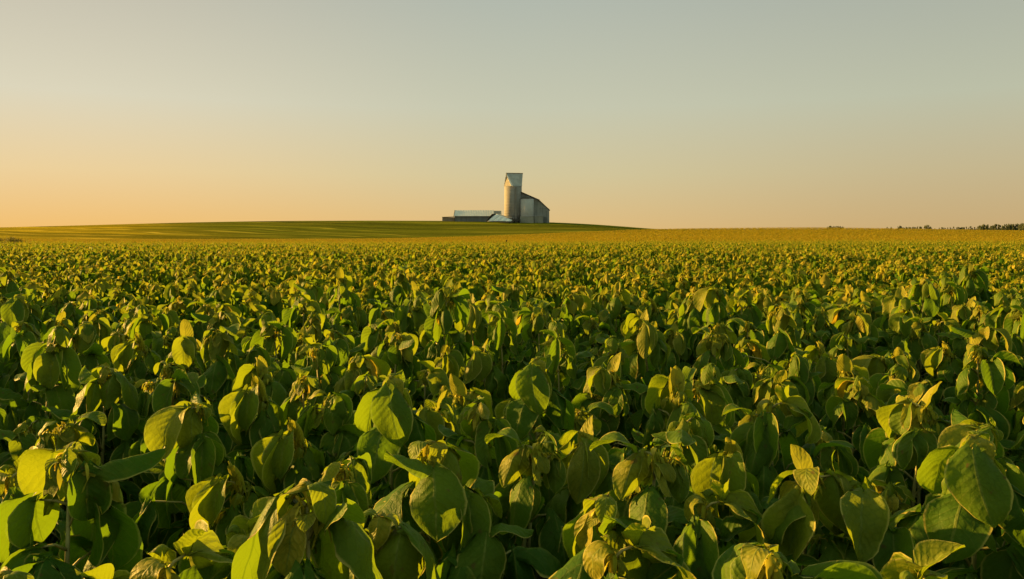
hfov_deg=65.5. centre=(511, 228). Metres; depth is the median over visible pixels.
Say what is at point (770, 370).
soybean plant
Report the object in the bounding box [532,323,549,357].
soybean plant
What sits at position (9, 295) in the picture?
soybean plant
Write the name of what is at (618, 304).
soybean plant
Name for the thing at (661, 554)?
soybean plant
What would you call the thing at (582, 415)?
soybean plant
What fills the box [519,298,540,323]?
soybean plant
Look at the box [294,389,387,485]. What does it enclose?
soybean plant
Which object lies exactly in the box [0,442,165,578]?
soybean plant
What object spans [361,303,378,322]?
soybean plant
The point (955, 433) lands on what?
soybean plant
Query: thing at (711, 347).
soybean plant
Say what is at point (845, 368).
soybean plant
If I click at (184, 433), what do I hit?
soybean plant
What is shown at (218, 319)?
soybean plant
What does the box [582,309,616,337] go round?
soybean plant
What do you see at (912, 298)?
soybean plant
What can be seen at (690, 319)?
soybean plant
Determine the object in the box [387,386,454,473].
soybean plant
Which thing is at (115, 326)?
soybean plant
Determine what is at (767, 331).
soybean plant
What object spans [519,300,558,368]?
soybean plant
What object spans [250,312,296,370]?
soybean plant
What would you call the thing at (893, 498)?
soybean plant
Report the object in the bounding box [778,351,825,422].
soybean plant
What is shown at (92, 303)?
soybean plant
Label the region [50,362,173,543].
soybean plant
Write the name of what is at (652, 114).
sky
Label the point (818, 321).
soybean plant
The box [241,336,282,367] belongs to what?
soybean plant
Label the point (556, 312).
soybean plant
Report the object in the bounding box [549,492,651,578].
soybean plant
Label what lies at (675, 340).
soybean plant
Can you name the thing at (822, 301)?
soybean plant
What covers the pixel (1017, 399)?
soybean plant
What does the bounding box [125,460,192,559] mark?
soybean plant
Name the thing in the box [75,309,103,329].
soybean plant
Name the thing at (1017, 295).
soybean plant
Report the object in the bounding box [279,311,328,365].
soybean plant
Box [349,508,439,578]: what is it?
soybean plant
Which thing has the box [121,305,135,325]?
soybean plant
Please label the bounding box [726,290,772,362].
soybean plant
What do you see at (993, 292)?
soybean plant
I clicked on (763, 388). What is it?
soybean plant
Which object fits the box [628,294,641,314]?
soybean plant
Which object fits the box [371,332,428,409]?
soybean plant
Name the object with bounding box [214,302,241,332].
soybean plant
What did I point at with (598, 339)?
soybean plant
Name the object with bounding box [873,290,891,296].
soybean plant
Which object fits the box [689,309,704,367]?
soybean plant
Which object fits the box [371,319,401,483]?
soybean plant
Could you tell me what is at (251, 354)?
soybean plant
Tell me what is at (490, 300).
soybean plant
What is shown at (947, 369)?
soybean plant
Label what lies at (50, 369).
soybean plant
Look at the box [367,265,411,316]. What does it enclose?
soybean plant
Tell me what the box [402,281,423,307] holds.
soybean plant
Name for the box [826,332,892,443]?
soybean plant
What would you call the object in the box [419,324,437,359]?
soybean plant
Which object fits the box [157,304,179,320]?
soybean plant
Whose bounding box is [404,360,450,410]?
soybean plant
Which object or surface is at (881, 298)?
soybean plant
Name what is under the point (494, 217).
hoop shelter
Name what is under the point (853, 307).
soybean plant
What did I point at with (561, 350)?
soybean plant
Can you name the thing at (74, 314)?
soybean plant
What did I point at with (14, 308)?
soybean plant
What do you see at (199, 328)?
soybean plant
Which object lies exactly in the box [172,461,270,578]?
soybean plant
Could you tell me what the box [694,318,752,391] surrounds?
soybean plant
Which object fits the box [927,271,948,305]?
soybean plant
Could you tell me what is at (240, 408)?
soybean plant
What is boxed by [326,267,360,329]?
soybean plant
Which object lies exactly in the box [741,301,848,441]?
soybean plant
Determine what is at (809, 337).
soybean plant
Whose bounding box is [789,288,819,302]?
soybean plant
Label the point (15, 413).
soybean plant
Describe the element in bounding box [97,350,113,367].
soybean plant
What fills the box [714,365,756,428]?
soybean plant
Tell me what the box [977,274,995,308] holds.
soybean plant
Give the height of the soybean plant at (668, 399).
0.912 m
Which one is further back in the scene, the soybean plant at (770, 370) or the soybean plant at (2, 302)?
the soybean plant at (2, 302)
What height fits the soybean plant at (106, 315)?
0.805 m
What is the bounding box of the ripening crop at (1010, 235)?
[0,227,1023,243]
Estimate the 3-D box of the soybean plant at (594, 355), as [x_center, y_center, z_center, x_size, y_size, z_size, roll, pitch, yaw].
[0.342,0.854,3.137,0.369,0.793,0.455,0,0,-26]
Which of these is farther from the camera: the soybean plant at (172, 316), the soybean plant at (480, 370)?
the soybean plant at (172, 316)
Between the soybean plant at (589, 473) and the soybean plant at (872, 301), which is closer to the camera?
the soybean plant at (589, 473)
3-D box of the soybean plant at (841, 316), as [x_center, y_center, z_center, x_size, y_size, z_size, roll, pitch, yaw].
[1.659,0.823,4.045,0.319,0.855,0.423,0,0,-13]
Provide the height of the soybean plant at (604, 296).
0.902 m
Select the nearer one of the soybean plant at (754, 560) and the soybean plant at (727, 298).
the soybean plant at (754, 560)
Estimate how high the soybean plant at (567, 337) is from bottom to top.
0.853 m
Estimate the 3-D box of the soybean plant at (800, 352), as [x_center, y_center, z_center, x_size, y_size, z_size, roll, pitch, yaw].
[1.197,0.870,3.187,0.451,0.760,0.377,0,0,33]
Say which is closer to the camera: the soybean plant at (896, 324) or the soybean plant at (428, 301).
the soybean plant at (896, 324)
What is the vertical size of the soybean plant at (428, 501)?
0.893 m
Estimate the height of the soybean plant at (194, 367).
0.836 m
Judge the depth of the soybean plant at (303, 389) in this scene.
2.22 m
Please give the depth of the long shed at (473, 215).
422.00 m
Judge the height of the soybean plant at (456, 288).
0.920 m
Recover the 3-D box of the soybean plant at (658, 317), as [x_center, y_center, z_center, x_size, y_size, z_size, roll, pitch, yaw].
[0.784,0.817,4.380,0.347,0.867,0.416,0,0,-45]
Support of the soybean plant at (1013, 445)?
on the ground
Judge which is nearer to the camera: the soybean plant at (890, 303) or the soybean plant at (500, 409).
the soybean plant at (500, 409)
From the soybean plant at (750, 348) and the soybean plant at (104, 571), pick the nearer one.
the soybean plant at (104, 571)
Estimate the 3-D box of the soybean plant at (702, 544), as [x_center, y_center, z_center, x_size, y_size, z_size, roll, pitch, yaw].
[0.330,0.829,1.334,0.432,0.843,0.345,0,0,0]
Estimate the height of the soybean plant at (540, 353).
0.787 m
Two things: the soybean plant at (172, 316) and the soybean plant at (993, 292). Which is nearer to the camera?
the soybean plant at (172, 316)
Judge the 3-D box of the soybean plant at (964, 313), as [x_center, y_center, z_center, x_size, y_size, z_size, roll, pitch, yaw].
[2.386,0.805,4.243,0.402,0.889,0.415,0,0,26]
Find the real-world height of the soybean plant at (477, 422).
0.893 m
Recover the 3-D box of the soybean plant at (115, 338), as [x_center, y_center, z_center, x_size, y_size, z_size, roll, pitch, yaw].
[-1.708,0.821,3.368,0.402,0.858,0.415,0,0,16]
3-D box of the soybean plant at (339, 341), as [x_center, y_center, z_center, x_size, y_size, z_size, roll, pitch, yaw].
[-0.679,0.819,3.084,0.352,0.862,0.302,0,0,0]
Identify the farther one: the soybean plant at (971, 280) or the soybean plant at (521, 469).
the soybean plant at (971, 280)
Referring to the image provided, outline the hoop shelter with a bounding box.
[487,214,512,220]
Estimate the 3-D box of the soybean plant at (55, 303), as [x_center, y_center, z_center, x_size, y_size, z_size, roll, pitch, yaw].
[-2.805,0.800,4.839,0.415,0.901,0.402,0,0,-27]
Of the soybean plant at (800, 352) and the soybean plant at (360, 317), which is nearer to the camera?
the soybean plant at (800, 352)
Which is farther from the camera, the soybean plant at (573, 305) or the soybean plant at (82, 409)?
the soybean plant at (573, 305)
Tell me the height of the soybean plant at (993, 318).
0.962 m
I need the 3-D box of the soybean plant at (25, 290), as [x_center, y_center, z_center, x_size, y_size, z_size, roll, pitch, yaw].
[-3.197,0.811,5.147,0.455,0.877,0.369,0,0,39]
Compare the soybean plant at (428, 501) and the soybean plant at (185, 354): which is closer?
the soybean plant at (428, 501)
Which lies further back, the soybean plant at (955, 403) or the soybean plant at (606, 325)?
the soybean plant at (606, 325)
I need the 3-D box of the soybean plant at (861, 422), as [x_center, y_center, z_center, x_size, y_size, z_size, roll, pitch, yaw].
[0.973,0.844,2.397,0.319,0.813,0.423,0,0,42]
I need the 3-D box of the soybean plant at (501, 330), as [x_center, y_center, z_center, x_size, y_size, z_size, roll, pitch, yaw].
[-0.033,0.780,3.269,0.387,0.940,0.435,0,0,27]
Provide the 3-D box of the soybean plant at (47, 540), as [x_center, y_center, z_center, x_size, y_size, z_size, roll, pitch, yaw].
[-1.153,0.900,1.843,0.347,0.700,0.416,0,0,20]
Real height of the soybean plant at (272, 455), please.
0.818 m
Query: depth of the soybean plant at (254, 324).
4.17 m
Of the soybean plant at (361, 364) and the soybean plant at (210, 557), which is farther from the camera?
the soybean plant at (361, 364)
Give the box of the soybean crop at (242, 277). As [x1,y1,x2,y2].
[0,238,1023,451]
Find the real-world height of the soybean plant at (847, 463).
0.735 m
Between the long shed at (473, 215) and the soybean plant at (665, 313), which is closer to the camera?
the soybean plant at (665, 313)
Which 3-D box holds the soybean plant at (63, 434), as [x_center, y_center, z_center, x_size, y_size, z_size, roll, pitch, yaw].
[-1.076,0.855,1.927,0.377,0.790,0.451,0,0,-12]
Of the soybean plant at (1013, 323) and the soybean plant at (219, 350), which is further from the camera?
the soybean plant at (1013, 323)
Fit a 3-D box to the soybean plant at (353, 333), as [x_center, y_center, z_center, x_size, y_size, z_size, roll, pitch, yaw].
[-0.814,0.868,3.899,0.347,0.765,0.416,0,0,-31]
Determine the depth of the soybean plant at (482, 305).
3.99 m
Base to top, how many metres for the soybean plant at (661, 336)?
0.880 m
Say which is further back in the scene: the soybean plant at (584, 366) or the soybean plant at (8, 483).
the soybean plant at (584, 366)
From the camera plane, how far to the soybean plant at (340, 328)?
4.08 m
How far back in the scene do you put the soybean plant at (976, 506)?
1.34 m
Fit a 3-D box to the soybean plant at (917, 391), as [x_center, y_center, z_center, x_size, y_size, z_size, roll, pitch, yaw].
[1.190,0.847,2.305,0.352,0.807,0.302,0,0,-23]
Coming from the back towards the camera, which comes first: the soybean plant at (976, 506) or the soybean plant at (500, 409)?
the soybean plant at (500, 409)
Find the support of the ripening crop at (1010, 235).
on the ground
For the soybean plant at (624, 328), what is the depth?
3.94 m
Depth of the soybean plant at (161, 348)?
3.67 m
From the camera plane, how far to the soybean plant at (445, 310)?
3.19 m
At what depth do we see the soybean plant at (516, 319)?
4.24 m
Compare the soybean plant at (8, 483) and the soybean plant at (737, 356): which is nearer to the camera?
the soybean plant at (8, 483)
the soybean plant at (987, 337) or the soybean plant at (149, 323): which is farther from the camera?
the soybean plant at (149, 323)
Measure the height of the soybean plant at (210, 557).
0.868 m
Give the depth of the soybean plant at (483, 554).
1.30 m
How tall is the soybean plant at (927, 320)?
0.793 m
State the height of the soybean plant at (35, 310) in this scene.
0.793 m
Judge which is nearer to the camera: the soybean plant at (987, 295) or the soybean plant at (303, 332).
the soybean plant at (303, 332)
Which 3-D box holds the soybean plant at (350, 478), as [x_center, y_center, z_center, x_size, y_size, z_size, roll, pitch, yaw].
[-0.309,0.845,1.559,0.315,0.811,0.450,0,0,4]
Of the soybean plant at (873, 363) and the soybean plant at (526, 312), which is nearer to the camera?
the soybean plant at (873, 363)
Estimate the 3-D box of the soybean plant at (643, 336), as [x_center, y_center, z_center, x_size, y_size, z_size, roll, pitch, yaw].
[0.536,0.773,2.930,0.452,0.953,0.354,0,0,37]
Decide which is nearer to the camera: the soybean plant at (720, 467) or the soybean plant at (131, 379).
the soybean plant at (720, 467)
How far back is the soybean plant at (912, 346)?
3.55 m
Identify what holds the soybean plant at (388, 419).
on the ground
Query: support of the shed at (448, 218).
on the ground
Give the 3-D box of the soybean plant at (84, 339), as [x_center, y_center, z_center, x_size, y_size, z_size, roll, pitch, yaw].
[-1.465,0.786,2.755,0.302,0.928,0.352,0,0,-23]
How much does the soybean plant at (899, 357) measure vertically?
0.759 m
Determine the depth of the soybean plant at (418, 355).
3.40 m
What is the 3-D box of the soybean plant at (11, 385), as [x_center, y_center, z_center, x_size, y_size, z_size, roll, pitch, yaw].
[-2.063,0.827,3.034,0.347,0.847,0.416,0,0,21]
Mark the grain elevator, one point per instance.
(522, 206)
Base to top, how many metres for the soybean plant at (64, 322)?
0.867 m
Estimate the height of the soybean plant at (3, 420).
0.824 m
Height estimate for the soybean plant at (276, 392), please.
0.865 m
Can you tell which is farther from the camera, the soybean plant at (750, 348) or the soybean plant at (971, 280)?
the soybean plant at (971, 280)
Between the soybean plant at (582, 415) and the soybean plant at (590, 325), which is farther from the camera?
the soybean plant at (590, 325)
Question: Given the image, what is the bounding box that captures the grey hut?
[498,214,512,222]
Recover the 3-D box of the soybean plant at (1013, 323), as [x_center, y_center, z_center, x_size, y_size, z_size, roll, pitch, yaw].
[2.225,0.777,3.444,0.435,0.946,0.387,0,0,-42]
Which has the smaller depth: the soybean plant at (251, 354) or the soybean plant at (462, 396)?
the soybean plant at (462, 396)
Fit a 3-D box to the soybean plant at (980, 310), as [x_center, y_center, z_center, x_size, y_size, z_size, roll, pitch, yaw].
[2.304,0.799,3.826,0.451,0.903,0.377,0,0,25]
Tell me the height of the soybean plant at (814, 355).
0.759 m
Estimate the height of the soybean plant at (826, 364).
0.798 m
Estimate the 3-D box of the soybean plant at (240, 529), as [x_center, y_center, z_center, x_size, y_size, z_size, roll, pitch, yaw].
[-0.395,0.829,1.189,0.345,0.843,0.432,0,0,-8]
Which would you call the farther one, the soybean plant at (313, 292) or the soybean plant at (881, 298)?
the soybean plant at (881, 298)
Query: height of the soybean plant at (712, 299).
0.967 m
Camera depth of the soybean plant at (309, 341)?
3.25 m
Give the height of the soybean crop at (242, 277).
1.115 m
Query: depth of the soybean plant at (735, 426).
2.27 m
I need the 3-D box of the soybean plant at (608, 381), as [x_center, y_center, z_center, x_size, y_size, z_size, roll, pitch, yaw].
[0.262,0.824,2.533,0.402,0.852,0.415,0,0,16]
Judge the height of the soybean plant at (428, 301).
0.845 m
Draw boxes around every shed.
[442,216,454,220]
[454,210,500,221]
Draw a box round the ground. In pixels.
[0,221,1022,578]
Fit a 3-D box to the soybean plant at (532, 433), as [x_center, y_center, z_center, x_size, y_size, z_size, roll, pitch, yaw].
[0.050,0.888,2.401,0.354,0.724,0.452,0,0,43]
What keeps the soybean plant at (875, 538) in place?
on the ground
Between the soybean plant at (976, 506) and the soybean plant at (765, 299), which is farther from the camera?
the soybean plant at (765, 299)
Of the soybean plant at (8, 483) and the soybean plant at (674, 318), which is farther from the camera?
the soybean plant at (674, 318)
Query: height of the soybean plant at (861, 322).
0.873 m
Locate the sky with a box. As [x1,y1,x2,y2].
[0,0,1023,228]
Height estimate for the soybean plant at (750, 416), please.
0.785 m
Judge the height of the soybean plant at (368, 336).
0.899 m
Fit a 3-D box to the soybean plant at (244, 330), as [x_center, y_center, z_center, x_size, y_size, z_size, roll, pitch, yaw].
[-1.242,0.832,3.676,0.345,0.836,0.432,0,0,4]
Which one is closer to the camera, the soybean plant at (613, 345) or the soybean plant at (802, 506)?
the soybean plant at (802, 506)
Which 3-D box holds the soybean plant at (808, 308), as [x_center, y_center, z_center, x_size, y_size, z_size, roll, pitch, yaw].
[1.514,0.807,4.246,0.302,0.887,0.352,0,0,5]
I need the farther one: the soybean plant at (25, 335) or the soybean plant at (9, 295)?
the soybean plant at (9, 295)
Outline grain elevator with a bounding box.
[504,173,549,222]
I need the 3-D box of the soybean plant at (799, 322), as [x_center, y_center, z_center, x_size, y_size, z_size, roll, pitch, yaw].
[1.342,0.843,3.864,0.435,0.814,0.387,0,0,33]
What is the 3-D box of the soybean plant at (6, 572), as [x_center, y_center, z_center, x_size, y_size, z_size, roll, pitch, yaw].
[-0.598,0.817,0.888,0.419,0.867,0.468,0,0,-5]
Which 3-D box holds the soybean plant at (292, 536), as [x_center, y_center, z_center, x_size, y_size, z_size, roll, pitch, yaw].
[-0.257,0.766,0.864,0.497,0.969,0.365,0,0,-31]
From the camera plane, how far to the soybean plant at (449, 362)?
3.01 m
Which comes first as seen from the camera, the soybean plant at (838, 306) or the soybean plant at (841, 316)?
the soybean plant at (841, 316)
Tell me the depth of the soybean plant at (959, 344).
3.63 m
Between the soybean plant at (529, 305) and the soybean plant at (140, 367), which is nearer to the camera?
the soybean plant at (140, 367)
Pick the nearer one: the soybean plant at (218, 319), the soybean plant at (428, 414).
the soybean plant at (428, 414)
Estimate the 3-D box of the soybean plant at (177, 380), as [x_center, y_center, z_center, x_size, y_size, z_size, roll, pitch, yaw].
[-0.950,0.808,2.212,0.352,0.885,0.302,0,0,-43]
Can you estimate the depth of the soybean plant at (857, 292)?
4.83 m
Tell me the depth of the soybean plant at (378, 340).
3.73 m
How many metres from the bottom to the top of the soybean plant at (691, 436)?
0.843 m
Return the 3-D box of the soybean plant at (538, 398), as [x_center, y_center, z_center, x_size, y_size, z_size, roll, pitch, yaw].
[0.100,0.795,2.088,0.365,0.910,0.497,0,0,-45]
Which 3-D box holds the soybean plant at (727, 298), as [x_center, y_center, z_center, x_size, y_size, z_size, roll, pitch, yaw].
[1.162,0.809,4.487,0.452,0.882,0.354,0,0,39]
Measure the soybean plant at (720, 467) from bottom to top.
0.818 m
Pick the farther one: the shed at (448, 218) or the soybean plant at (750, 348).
the shed at (448, 218)
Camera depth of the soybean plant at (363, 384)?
2.44 m
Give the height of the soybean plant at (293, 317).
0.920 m
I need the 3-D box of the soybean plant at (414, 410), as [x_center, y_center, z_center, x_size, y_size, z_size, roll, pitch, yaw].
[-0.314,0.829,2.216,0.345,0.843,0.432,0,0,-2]
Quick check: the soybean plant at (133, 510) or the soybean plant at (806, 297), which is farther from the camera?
the soybean plant at (806, 297)
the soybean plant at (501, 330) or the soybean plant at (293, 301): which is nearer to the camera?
the soybean plant at (501, 330)
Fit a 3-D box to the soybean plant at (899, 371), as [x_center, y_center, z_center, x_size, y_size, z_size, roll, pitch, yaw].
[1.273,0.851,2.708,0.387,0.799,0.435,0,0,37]
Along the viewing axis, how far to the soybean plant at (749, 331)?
3.73 m
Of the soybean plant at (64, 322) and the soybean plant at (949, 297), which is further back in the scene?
the soybean plant at (949, 297)
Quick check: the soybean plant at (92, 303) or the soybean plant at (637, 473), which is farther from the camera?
the soybean plant at (92, 303)
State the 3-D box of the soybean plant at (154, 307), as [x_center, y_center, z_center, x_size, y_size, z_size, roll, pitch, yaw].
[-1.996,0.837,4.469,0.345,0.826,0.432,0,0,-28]
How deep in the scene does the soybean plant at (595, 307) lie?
4.38 m
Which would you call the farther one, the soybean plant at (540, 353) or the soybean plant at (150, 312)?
the soybean plant at (150, 312)
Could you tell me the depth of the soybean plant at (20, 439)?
2.09 m
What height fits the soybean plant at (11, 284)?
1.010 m
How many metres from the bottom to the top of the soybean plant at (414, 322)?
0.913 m
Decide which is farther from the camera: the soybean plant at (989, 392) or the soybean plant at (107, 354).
the soybean plant at (107, 354)
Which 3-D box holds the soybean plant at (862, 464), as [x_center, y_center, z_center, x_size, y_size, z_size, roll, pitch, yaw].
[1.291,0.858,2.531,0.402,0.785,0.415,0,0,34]
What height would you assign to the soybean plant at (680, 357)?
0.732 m
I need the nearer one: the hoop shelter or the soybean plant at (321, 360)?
the soybean plant at (321, 360)
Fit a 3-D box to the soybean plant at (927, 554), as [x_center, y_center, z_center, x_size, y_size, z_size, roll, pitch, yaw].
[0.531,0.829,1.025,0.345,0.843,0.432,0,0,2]
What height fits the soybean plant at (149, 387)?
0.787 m
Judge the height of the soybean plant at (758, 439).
0.883 m
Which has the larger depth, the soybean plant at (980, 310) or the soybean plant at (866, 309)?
the soybean plant at (866, 309)
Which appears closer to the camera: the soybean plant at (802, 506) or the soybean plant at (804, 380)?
the soybean plant at (802, 506)
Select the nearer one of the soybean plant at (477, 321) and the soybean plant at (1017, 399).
the soybean plant at (1017, 399)
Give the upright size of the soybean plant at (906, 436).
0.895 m
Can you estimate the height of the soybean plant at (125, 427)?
0.867 m
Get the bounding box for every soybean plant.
[0,267,18,299]
[0,290,20,321]
[0,293,46,380]
[0,297,7,322]
[0,321,53,399]
[0,325,83,451]
[0,372,51,444]
[0,408,7,453]
[0,417,66,511]
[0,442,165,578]
[0,446,72,563]
[0,465,51,565]
[0,566,33,578]
[9,379,16,392]
[10,287,45,321]
[28,302,41,320]
[35,411,140,540]
[41,287,65,320]
[41,365,148,550]
[42,321,110,386]
[43,311,78,353]
[49,301,83,328]
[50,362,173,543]
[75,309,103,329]
[75,563,129,578]
[84,298,120,327]
[89,314,112,350]
[93,306,117,325]
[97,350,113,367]
[101,320,143,361]
[107,319,212,556]
[110,332,161,379]
[111,319,138,338]
[111,377,186,449]
[114,360,238,571]
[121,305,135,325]
[122,372,187,487]
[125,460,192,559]
[126,304,174,359]
[129,520,234,578]
[131,308,164,346]
[132,326,179,365]
[135,391,268,557]
[139,304,161,317]
[149,307,180,349]
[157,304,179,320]
[170,323,240,523]
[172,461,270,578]
[175,339,203,396]
[187,301,215,340]
[188,374,295,516]
[191,309,240,341]
[200,343,279,397]
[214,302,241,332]
[217,355,301,453]
[226,497,274,574]
[231,478,382,578]
[233,318,263,350]
[237,304,276,339]
[239,365,326,509]
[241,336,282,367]
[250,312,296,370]
[250,417,324,499]
[268,366,328,433]
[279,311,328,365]
[280,282,330,332]
[280,296,300,325]
[282,294,323,362]
[282,337,321,369]
[289,326,313,357]
[294,345,346,405]
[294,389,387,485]
[304,453,381,571]
[318,329,364,389]
[323,335,362,361]
[324,353,390,428]
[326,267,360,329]
[326,306,357,336]
[327,323,354,335]
[336,370,435,535]
[340,371,382,410]
[346,328,358,337]
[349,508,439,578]
[353,306,368,333]
[354,307,396,354]
[354,324,381,354]
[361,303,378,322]
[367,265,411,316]
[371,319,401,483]
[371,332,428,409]
[371,375,416,488]
[372,440,503,578]
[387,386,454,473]
[388,390,456,489]
[391,352,423,372]
[394,295,427,351]
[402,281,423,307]
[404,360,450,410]
[417,345,497,408]
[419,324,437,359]
[421,287,472,378]
[423,298,431,307]
[431,477,560,578]
[438,396,539,578]
[440,374,494,446]
[445,293,514,385]
[451,282,467,300]
[452,338,505,417]
[474,299,522,365]
[480,294,522,364]
[481,303,531,400]
[485,427,583,578]
[492,283,526,308]
[494,398,554,425]
[501,354,578,578]
[504,318,584,370]
[504,414,551,441]
[513,310,522,344]
[515,300,538,310]
[518,306,555,347]
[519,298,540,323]
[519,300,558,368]
[519,425,561,578]
[522,415,668,560]
[523,347,560,368]
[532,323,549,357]
[539,320,593,401]
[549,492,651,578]
[552,307,571,337]
[557,293,591,342]
[566,299,624,337]
[568,345,641,429]
[571,352,642,453]
[573,315,599,355]
[574,402,613,451]
[576,331,641,446]
[577,348,633,447]
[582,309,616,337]
[583,515,695,578]
[589,431,732,538]
[591,287,610,314]
[591,335,648,449]
[597,281,636,339]
[600,382,719,443]
[608,366,728,464]
[616,321,672,442]
[620,309,666,338]
[622,309,681,433]
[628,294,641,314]
[635,299,671,332]
[649,307,670,321]
[649,412,713,526]
[663,323,695,369]
[663,332,690,365]
[666,478,819,578]
[667,303,691,362]
[673,293,705,359]
[682,294,730,361]
[682,362,734,454]
[688,286,739,354]
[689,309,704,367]
[690,437,810,570]
[691,326,757,399]
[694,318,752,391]
[712,542,882,578]
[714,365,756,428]
[718,421,738,451]
[722,404,789,483]
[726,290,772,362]
[730,385,853,527]
[733,444,873,578]
[734,321,774,365]
[735,337,769,375]
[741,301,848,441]
[744,362,804,449]
[752,370,808,480]
[753,288,776,316]
[761,307,775,338]
[771,327,829,363]
[772,318,803,350]
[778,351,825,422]
[785,293,818,320]
[787,297,820,346]
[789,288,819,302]
[789,425,869,543]
[794,348,821,406]
[802,341,851,442]
[804,477,915,571]
[806,302,839,351]
[812,348,838,410]
[817,354,882,451]
[818,295,834,307]
[819,301,878,353]
[825,376,885,480]
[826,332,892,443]
[827,303,849,323]
[827,306,865,354]
[827,310,879,357]
[833,355,912,489]
[848,347,919,439]
[849,288,878,303]
[849,479,970,569]
[850,303,882,324]
[851,352,917,491]
[853,364,929,506]
[858,376,914,490]
[860,291,883,319]
[863,381,986,578]
[867,286,941,381]
[869,379,943,505]
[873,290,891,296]
[875,297,928,378]
[877,295,894,314]
[880,316,949,406]
[880,539,964,578]
[889,426,1023,578]
[907,277,942,374]
[910,278,927,317]
[916,314,931,371]
[918,276,967,381]
[920,330,1023,411]
[920,341,963,415]
[923,313,960,404]
[924,392,1013,494]
[924,408,1023,570]
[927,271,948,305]
[939,296,977,405]
[939,326,960,347]
[940,300,1023,406]
[941,324,1021,415]
[943,344,1023,455]
[953,264,992,310]
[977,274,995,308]
[984,292,1023,410]
[987,292,1023,314]
[989,287,998,306]
[996,284,1017,307]
[996,298,1023,365]
[997,417,1023,541]
[1004,381,1023,458]
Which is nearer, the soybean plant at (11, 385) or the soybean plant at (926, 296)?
the soybean plant at (11, 385)
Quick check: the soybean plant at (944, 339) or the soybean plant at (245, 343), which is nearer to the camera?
the soybean plant at (245, 343)
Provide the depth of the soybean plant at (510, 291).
5.06 m
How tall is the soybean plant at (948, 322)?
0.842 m
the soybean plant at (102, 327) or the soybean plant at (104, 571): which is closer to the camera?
the soybean plant at (104, 571)
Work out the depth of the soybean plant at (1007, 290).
4.96 m
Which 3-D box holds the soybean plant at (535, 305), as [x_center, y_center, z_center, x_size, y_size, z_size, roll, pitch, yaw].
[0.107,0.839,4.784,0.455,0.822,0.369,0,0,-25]
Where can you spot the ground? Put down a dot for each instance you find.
(330, 229)
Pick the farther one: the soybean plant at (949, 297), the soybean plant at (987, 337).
the soybean plant at (949, 297)
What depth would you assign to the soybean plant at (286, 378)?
2.62 m
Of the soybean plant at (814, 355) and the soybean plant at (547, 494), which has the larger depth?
the soybean plant at (814, 355)
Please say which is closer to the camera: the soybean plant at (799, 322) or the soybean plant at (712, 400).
the soybean plant at (712, 400)
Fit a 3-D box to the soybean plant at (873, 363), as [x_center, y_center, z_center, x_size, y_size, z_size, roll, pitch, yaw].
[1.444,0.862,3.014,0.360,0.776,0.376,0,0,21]
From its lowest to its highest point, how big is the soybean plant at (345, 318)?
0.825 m
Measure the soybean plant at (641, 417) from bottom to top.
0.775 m
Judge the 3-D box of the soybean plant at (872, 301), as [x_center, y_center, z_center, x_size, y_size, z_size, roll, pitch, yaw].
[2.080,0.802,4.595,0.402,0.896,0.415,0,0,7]
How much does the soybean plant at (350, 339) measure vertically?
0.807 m

